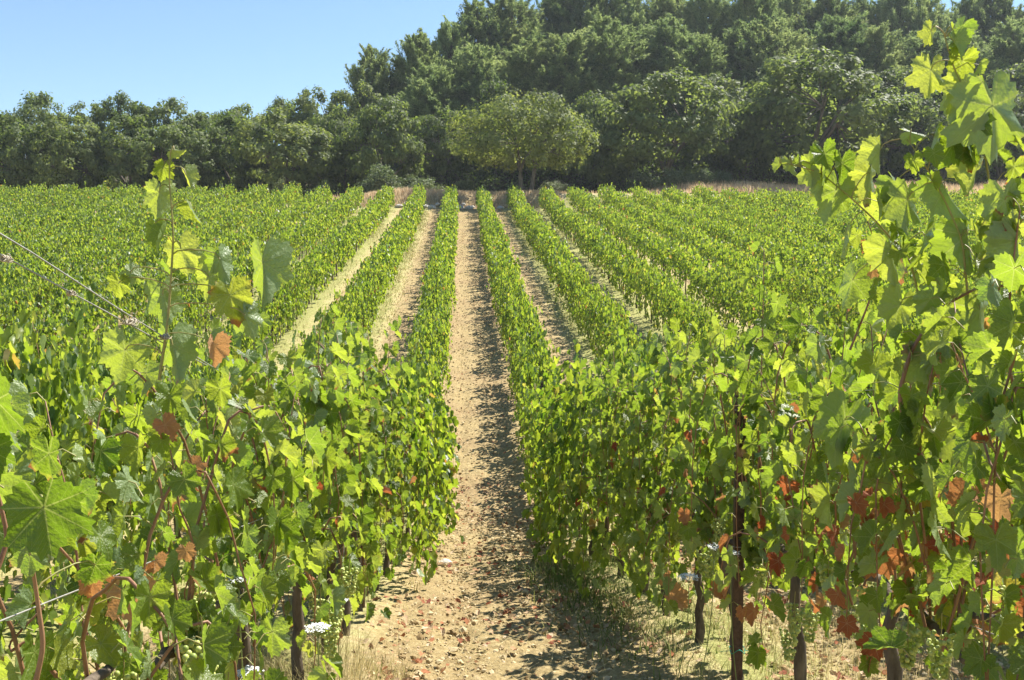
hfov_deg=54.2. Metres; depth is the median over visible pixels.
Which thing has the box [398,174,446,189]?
shrub
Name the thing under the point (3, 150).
oak tree
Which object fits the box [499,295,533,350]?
grapevine
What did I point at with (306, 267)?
grapevine
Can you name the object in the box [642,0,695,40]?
pine tree
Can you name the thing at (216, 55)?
sky
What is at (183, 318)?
grapevine
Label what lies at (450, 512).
grapevine
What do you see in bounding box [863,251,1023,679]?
grapevine
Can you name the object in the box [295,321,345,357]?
grapevine
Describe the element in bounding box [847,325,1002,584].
grapevine
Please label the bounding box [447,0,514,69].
pine tree
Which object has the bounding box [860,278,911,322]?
grapevine
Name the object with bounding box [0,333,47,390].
grapevine
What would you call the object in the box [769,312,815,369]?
grapevine
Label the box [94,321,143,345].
grapevine
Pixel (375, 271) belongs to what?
grapevine
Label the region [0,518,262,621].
trellis wire
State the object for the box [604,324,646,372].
grapevine
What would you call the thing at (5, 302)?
grapevine
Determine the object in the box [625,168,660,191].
shrub
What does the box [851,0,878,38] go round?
pine tree
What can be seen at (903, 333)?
grapevine
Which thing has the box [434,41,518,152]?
pine tree
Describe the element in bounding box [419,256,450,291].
grapevine
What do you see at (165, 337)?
dry tendrils
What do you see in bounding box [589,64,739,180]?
oak tree
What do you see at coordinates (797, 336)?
grapevine
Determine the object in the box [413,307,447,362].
grapevine
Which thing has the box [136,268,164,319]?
grapevine
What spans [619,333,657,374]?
grapevine
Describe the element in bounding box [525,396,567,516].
grapevine
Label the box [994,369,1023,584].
grapevine
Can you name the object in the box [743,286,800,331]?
grapevine
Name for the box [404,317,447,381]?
grapevine
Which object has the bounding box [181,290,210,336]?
grapevine
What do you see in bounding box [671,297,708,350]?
grapevine
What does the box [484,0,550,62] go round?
pine tree
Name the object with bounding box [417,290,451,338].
grapevine
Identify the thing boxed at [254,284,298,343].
grapevine
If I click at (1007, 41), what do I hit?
pine tree
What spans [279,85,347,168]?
oak tree
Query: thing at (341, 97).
oak tree
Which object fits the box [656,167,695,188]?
shrub
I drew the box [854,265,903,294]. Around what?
grapevine
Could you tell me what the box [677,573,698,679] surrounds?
wild carrot
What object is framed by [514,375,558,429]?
grapevine
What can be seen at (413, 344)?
grapevine
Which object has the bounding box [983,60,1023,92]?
oak tree
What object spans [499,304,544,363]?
grapevine
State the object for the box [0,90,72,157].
oak tree
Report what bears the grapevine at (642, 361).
on the ground at (482, 446)
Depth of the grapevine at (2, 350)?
19.64 m
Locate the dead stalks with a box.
[89,588,1005,679]
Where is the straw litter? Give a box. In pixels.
[348,512,903,679]
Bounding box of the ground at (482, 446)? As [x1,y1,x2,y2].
[0,144,1023,679]
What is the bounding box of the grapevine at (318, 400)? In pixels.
[111,346,359,679]
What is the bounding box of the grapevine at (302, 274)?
[290,263,310,318]
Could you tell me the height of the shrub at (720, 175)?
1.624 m
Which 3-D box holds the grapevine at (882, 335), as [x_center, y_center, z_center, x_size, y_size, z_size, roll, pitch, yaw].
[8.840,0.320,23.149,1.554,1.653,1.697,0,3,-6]
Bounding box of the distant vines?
[0,179,1023,312]
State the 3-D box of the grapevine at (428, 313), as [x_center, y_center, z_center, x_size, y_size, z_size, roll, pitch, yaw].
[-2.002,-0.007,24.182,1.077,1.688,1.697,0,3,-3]
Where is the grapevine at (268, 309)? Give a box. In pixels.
[256,298,279,349]
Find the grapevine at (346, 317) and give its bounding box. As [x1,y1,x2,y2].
[312,306,356,342]
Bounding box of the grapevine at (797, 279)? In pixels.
[776,267,832,310]
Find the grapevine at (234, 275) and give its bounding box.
[228,270,243,288]
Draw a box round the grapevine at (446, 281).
[419,275,453,316]
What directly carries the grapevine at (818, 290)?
on the ground at (482, 446)
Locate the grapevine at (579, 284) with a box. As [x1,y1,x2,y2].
[564,274,598,319]
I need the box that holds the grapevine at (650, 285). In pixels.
[643,263,674,324]
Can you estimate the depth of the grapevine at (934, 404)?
7.28 m
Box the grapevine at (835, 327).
[794,313,847,352]
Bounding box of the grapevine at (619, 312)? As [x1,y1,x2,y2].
[587,301,632,357]
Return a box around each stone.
[428,205,435,208]
[437,559,452,566]
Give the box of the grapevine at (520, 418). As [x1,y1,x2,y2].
[514,384,572,465]
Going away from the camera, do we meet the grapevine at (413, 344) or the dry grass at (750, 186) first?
the grapevine at (413, 344)
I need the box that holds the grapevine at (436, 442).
[313,337,449,579]
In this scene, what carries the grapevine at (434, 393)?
on the ground at (482, 446)
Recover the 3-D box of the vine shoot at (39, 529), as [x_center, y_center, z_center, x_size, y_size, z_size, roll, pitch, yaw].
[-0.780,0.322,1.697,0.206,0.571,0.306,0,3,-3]
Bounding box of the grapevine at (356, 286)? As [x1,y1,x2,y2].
[341,277,380,321]
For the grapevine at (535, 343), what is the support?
on the ground at (482, 446)
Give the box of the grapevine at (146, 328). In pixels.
[125,317,160,362]
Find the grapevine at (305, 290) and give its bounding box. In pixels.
[292,271,310,324]
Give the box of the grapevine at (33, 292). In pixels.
[0,276,54,328]
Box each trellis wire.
[0,233,218,370]
[0,254,206,365]
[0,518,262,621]
[653,509,998,635]
[714,371,1023,408]
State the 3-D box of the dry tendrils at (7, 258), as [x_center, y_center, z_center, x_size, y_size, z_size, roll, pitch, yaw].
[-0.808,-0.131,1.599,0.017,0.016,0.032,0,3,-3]
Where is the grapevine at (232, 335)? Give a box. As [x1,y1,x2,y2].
[209,319,253,378]
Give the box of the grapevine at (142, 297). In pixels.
[120,276,156,323]
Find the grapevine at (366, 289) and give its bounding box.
[343,271,378,328]
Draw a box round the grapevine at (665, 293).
[650,280,686,330]
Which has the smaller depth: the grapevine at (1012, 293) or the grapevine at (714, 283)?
the grapevine at (1012, 293)
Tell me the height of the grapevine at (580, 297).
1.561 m
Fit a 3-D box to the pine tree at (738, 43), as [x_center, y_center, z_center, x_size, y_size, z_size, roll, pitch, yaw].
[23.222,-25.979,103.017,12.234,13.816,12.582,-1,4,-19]
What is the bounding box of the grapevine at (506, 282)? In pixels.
[495,275,526,325]
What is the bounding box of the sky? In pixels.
[0,0,1023,145]
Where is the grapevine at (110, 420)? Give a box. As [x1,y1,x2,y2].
[0,351,142,598]
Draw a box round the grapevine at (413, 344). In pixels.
[403,333,451,394]
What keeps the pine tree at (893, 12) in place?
on the ground at (482, 446)
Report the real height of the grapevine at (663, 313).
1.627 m
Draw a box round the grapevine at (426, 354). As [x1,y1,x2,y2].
[408,349,442,398]
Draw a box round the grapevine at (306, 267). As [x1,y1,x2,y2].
[290,257,315,307]
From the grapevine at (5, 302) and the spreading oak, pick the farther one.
the spreading oak
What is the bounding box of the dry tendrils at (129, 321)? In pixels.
[121,318,143,325]
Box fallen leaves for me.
[262,214,968,679]
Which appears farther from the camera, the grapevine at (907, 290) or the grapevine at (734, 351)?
the grapevine at (907, 290)
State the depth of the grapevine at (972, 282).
28.73 m
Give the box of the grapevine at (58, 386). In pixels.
[0,284,127,634]
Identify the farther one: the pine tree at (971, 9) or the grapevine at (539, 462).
the pine tree at (971, 9)
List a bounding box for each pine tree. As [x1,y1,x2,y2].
[343,43,400,165]
[385,27,448,136]
[390,59,469,154]
[429,15,473,86]
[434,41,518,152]
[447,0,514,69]
[476,27,569,124]
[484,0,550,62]
[519,24,619,121]
[533,0,580,43]
[538,0,621,66]
[567,12,668,130]
[600,0,668,46]
[624,12,700,138]
[640,29,736,147]
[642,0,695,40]
[672,0,731,43]
[705,18,781,104]
[712,0,795,50]
[737,13,831,137]
[775,0,816,41]
[784,0,868,49]
[803,10,877,137]
[826,21,921,129]
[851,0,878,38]
[867,0,945,55]
[896,0,958,49]
[900,29,951,140]
[930,31,1011,88]
[945,0,996,45]
[967,0,1023,57]
[978,15,1023,113]
[1009,5,1023,63]
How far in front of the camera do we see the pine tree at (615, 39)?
98.03 m
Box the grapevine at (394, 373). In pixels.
[304,291,416,611]
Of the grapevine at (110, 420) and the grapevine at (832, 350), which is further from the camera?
the grapevine at (832, 350)
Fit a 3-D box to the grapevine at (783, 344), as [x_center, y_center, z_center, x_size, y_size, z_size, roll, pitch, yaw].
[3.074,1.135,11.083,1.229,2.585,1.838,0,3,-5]
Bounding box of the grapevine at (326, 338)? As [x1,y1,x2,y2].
[298,329,344,360]
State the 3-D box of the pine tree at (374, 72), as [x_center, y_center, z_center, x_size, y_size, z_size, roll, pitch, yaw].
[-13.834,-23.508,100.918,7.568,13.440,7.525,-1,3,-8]
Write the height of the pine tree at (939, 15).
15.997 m
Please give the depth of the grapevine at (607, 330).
22.37 m
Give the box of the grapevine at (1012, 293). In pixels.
[977,290,1018,315]
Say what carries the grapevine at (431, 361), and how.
on the ground at (482, 446)
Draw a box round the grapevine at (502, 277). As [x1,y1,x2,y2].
[489,270,525,309]
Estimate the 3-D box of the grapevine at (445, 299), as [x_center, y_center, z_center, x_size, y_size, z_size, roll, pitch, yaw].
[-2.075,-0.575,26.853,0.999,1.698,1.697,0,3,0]
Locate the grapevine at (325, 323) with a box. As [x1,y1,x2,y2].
[320,322,352,353]
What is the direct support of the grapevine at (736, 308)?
on the ground at (482, 446)
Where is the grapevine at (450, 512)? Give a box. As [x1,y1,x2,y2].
[360,344,460,545]
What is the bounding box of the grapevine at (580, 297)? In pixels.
[568,288,602,335]
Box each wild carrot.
[226,577,246,667]
[237,665,263,677]
[304,622,330,666]
[329,598,347,679]
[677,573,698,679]
[699,542,718,679]
[727,550,738,679]
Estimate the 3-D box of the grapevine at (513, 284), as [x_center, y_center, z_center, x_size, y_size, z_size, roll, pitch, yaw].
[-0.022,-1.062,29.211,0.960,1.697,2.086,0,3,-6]
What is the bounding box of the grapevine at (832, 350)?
[805,324,866,357]
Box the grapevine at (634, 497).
[589,332,747,616]
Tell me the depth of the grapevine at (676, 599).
5.60 m
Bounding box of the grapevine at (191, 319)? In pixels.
[176,291,204,338]
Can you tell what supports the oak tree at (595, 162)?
on the ground at (482, 446)
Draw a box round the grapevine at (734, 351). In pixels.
[717,341,770,367]
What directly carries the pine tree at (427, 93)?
on the ground at (482, 446)
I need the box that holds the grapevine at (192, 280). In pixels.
[184,276,221,331]
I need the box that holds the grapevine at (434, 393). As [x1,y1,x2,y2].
[413,381,447,409]
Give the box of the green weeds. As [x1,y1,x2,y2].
[502,546,792,679]
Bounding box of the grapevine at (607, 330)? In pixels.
[597,322,642,375]
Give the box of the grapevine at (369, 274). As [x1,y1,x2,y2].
[357,271,382,318]
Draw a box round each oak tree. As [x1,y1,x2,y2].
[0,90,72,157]
[0,110,60,191]
[0,134,14,183]
[23,111,114,200]
[53,100,108,177]
[84,112,185,193]
[87,89,151,178]
[119,96,199,166]
[126,123,232,193]
[173,110,229,172]
[186,109,277,190]
[211,103,278,189]
[224,106,348,197]
[260,96,297,182]
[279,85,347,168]
[306,102,381,193]
[327,79,384,156]
[329,93,425,186]
[408,107,474,188]
[465,79,530,181]
[517,126,611,184]
[563,89,640,190]
[577,90,683,143]
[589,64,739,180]
[680,73,772,167]
[707,103,783,180]
[728,44,923,164]
[830,87,932,177]
[836,66,946,168]
[893,90,1008,185]
[938,88,1023,182]
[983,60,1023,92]
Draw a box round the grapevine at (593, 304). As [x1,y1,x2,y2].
[583,283,614,354]
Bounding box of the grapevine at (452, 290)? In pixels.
[431,271,457,311]
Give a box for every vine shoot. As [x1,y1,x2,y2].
[0,372,114,679]
[98,146,293,384]
[770,16,1023,616]
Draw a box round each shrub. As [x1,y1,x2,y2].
[273,176,288,190]
[316,181,330,201]
[357,162,403,192]
[357,182,371,192]
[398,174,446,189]
[452,177,476,190]
[538,179,572,191]
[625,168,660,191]
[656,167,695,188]
[684,168,715,185]
[713,169,733,184]
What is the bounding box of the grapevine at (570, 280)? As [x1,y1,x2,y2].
[562,264,587,305]
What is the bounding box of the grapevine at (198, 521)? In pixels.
[7,317,332,679]
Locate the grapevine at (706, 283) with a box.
[698,267,733,318]
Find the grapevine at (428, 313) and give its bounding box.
[407,304,450,355]
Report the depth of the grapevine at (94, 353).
8.47 m
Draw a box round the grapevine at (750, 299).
[739,285,786,335]
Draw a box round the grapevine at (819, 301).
[802,289,839,330]
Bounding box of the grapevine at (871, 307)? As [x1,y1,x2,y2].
[862,305,885,347]
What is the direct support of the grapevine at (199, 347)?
on the ground at (482, 446)
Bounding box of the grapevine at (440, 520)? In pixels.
[357,378,459,541]
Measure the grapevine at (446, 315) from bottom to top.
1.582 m
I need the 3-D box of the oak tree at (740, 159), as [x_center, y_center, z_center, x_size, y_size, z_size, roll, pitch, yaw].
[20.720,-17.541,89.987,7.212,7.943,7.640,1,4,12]
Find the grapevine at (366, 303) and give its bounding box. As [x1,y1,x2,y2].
[341,287,371,337]
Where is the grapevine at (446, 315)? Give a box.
[413,302,451,348]
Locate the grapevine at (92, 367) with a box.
[53,343,100,384]
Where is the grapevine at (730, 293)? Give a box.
[715,279,765,331]
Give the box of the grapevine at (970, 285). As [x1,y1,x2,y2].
[968,281,1008,312]
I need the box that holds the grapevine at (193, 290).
[179,278,215,336]
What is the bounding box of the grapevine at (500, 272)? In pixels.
[492,259,518,305]
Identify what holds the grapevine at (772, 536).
on the ground at (482, 446)
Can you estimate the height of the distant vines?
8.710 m
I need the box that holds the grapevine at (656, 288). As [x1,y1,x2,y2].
[643,275,680,335]
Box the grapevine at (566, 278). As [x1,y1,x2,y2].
[562,264,588,309]
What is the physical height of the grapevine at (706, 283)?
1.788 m
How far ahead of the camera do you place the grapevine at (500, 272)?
31.06 m
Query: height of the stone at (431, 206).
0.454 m
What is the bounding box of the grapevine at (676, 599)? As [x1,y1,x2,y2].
[624,316,806,642]
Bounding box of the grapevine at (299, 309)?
[281,274,309,330]
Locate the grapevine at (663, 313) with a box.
[655,293,693,338]
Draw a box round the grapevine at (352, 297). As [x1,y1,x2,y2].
[329,286,372,341]
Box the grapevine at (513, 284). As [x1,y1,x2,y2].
[495,275,520,307]
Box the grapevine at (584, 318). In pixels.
[575,291,622,340]
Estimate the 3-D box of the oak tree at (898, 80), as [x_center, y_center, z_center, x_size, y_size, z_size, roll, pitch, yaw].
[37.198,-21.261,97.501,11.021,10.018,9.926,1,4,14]
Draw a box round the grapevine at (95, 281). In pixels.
[84,275,143,328]
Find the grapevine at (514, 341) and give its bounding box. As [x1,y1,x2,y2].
[506,316,543,383]
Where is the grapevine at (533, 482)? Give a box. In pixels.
[520,401,601,528]
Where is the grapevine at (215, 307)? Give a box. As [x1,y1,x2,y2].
[208,276,232,319]
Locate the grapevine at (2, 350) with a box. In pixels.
[0,342,24,368]
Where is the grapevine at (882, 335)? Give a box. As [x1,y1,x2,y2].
[861,319,918,348]
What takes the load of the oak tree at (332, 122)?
on the ground at (482, 446)
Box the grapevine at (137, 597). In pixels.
[0,466,234,679]
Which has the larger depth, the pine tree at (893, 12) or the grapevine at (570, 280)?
the pine tree at (893, 12)
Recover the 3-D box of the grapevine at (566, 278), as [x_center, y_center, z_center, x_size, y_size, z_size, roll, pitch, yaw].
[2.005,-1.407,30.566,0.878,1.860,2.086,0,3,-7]
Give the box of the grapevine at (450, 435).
[356,359,461,534]
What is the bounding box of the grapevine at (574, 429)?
[549,327,679,598]
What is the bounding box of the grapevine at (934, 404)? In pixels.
[886,355,1000,587]
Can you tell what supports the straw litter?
on the ground at (482, 446)
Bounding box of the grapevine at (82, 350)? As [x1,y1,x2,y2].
[58,342,112,385]
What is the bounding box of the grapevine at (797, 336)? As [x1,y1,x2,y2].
[777,322,831,353]
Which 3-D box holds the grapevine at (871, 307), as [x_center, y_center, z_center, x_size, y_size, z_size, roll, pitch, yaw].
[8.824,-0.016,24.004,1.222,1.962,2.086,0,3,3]
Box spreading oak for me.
[441,87,600,190]
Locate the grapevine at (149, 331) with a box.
[126,324,169,374]
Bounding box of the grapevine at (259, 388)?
[219,312,384,679]
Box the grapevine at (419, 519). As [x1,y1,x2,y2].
[319,361,432,596]
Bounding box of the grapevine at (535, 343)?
[511,319,550,386]
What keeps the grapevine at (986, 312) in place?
on the ground at (482, 446)
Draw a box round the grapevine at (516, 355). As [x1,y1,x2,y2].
[507,343,550,400]
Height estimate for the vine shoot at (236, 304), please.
0.602 m
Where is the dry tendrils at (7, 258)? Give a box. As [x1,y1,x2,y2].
[0,253,13,262]
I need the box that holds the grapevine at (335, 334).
[220,312,396,664]
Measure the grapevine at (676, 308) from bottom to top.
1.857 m
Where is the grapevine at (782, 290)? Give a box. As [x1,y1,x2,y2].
[775,273,810,310]
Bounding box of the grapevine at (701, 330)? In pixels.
[689,320,725,364]
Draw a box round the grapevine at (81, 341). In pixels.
[77,335,109,376]
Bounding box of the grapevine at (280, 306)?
[255,296,287,343]
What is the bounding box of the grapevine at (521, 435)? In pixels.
[517,387,553,462]
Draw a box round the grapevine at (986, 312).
[984,306,991,318]
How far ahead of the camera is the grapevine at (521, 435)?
16.52 m
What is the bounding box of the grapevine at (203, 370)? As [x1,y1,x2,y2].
[188,350,219,381]
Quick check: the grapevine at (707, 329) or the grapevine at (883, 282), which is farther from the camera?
the grapevine at (883, 282)
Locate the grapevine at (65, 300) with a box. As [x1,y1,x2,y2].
[24,278,77,310]
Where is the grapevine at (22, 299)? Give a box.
[0,286,37,327]
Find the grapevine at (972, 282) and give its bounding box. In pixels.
[957,276,974,288]
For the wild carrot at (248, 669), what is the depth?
2.63 m
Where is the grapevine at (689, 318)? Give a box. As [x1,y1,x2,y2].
[682,301,719,342]
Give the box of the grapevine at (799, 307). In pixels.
[760,291,815,355]
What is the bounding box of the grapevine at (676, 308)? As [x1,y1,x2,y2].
[660,290,700,343]
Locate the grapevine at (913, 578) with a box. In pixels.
[754,306,1020,679]
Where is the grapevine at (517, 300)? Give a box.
[497,294,535,335]
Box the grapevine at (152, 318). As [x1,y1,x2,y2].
[140,300,184,371]
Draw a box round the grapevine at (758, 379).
[754,355,769,380]
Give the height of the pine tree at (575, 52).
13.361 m
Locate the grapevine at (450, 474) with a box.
[344,360,464,559]
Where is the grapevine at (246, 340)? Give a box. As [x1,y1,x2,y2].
[221,317,260,372]
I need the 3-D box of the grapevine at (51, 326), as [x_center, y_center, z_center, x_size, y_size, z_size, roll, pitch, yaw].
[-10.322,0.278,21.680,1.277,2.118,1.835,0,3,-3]
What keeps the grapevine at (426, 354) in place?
on the ground at (482, 446)
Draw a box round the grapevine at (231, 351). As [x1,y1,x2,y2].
[203,338,243,374]
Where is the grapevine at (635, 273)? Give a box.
[629,262,661,317]
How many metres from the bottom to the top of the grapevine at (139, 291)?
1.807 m
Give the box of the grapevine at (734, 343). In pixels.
[707,327,752,384]
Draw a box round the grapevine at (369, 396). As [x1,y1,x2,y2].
[253,321,427,635]
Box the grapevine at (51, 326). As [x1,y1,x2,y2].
[2,304,70,362]
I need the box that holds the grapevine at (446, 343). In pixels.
[406,317,452,372]
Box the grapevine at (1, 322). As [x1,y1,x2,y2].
[0,304,12,343]
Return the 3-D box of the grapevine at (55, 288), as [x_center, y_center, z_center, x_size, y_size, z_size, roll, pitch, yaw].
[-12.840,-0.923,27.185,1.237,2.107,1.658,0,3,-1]
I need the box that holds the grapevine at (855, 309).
[831,296,879,342]
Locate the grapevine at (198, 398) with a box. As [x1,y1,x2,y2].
[128,332,220,551]
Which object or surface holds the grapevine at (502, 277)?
on the ground at (482, 446)
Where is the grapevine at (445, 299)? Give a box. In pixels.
[417,287,451,328]
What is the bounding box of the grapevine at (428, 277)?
[420,265,448,298]
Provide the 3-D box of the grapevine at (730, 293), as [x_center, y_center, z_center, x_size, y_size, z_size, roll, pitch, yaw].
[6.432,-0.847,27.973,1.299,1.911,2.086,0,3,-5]
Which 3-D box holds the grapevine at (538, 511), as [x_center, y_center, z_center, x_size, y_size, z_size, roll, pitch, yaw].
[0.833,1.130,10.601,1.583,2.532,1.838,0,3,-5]
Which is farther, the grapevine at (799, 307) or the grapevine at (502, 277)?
the grapevine at (502, 277)
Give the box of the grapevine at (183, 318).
[149,309,189,336]
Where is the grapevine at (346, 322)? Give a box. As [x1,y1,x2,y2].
[316,309,360,353]
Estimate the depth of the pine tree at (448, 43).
102.98 m
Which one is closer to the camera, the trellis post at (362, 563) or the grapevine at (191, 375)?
the trellis post at (362, 563)
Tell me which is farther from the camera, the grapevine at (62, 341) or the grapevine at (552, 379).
the grapevine at (62, 341)
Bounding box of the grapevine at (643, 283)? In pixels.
[636,267,662,323]
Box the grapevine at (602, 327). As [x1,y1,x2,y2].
[592,308,632,363]
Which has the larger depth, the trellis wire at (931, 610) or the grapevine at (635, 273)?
the grapevine at (635, 273)
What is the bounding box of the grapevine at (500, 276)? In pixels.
[492,263,519,303]
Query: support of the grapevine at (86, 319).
on the ground at (482, 446)
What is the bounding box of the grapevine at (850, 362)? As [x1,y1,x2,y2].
[788,294,910,587]
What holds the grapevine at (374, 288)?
on the ground at (482, 446)
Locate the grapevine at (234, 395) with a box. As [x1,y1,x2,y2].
[169,389,240,528]
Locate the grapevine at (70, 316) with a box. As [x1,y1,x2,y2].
[23,298,104,354]
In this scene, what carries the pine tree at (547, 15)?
on the ground at (482, 446)
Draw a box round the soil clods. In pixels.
[280,214,1009,679]
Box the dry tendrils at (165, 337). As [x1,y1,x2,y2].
[157,332,170,339]
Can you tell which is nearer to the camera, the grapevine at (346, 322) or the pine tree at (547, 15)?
the grapevine at (346, 322)
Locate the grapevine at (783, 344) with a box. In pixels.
[736,337,806,485]
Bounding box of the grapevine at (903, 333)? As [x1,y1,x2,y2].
[882,324,920,354]
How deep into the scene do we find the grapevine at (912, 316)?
26.17 m
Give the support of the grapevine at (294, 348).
on the ground at (482, 446)
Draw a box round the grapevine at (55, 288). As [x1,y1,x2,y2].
[18,267,63,324]
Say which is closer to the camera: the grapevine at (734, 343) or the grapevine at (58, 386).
the grapevine at (58, 386)
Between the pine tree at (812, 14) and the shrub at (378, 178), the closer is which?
the shrub at (378, 178)
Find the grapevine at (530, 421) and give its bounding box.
[521,388,555,480]
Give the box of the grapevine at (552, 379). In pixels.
[529,356,619,537]
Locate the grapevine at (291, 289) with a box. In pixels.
[274,274,299,337]
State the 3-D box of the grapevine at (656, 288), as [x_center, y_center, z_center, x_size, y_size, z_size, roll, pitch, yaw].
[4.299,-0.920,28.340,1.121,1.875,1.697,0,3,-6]
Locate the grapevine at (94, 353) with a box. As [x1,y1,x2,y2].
[47,333,173,588]
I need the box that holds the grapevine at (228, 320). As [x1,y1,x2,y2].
[222,318,260,361]
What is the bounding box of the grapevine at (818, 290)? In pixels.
[790,277,840,308]
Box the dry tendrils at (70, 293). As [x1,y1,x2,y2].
[66,289,77,295]
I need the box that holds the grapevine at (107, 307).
[64,293,118,342]
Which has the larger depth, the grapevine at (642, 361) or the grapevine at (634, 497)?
the grapevine at (642, 361)
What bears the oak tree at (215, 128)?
on the ground at (482, 446)
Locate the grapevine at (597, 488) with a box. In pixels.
[559,338,712,598]
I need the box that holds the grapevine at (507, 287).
[497,279,527,333]
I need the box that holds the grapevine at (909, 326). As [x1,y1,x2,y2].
[895,314,923,348]
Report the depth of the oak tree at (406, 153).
82.02 m
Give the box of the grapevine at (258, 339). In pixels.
[250,302,271,350]
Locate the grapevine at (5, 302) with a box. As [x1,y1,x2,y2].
[0,290,33,328]
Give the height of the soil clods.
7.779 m
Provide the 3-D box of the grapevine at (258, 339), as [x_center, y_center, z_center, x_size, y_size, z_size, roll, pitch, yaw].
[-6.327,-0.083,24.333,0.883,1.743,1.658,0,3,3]
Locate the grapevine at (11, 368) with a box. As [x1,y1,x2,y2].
[0,309,81,658]
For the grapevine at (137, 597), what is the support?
on the ground at (482, 446)
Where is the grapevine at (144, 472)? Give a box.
[100,343,221,556]
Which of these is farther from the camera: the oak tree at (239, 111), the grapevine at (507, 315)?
the oak tree at (239, 111)
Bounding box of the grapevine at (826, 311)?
[810,292,841,330]
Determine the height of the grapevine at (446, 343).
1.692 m
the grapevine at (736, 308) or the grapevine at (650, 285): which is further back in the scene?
the grapevine at (650, 285)
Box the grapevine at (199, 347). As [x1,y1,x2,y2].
[189,336,238,378]
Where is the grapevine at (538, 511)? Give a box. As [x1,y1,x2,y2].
[521,328,634,561]
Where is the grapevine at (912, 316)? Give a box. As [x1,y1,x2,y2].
[906,288,921,326]
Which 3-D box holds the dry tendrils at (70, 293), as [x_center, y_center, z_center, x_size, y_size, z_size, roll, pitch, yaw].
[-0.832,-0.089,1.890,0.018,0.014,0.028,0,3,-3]
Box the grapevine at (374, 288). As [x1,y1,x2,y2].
[353,273,381,327]
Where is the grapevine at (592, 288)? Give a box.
[567,274,601,331]
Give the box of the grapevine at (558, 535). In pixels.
[541,344,694,581]
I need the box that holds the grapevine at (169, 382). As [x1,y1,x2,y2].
[162,372,189,389]
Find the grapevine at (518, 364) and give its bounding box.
[505,336,556,399]
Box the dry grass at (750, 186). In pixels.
[269,177,1006,207]
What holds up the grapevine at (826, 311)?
on the ground at (482, 446)
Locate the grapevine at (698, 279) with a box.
[688,265,727,315]
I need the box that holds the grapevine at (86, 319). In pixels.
[47,288,106,351]
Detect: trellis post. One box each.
[358,531,364,607]
[731,395,745,679]
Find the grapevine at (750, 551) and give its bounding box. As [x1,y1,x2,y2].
[653,240,812,679]
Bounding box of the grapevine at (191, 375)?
[161,364,211,408]
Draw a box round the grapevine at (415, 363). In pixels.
[399,348,444,393]
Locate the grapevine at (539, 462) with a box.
[534,383,650,557]
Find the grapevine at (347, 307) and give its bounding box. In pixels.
[327,289,360,352]
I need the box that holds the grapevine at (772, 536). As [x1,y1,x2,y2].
[658,277,950,679]
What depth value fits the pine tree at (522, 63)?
97.02 m
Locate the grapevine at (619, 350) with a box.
[612,340,647,360]
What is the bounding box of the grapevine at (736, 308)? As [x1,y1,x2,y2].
[724,291,771,335]
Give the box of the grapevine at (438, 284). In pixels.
[419,274,453,316]
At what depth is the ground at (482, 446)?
11.79 m
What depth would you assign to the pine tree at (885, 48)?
99.77 m
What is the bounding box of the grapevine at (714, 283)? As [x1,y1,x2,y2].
[702,265,754,323]
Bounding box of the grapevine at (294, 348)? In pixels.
[290,343,328,363]
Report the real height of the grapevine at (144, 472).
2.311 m
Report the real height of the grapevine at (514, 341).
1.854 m
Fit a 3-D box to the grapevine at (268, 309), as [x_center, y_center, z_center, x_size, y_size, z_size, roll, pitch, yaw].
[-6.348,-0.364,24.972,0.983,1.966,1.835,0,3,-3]
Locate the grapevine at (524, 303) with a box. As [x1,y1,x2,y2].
[501,290,529,348]
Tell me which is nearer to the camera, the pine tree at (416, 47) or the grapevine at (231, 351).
the grapevine at (231, 351)
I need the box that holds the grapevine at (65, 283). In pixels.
[39,267,86,315]
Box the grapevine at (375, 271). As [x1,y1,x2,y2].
[352,258,384,302]
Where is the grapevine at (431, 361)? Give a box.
[399,348,442,401]
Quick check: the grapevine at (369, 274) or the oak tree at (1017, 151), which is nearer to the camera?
the grapevine at (369, 274)
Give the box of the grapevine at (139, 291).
[102,279,145,321]
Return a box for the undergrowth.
[0,133,1023,196]
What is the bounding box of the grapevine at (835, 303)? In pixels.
[823,295,870,339]
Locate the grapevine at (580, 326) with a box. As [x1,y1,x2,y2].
[574,287,613,344]
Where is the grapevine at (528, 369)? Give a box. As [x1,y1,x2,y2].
[512,348,562,428]
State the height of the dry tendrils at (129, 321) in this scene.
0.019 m
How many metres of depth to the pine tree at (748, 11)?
108.64 m
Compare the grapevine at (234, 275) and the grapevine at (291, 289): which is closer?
the grapevine at (291, 289)
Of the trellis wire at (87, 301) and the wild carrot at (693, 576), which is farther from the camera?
the wild carrot at (693, 576)
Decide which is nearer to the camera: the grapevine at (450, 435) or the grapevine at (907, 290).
the grapevine at (450, 435)
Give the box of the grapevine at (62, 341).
[4,306,76,360]
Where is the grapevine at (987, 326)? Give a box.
[927,297,1023,609]
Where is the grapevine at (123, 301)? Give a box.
[75,284,132,344]
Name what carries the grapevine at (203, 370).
on the ground at (482, 446)
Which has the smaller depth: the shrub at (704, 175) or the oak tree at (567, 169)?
the shrub at (704, 175)
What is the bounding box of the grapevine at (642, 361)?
[621,352,656,372]
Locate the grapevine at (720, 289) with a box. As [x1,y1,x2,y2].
[711,272,751,326]
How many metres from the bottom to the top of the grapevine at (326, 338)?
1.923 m
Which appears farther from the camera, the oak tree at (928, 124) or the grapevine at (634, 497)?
the oak tree at (928, 124)
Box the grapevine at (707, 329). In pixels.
[699,328,728,370]
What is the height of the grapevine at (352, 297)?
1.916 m
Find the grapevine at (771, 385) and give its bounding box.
[765,379,824,543]
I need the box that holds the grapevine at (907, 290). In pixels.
[898,281,919,316]
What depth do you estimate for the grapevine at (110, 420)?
7.50 m

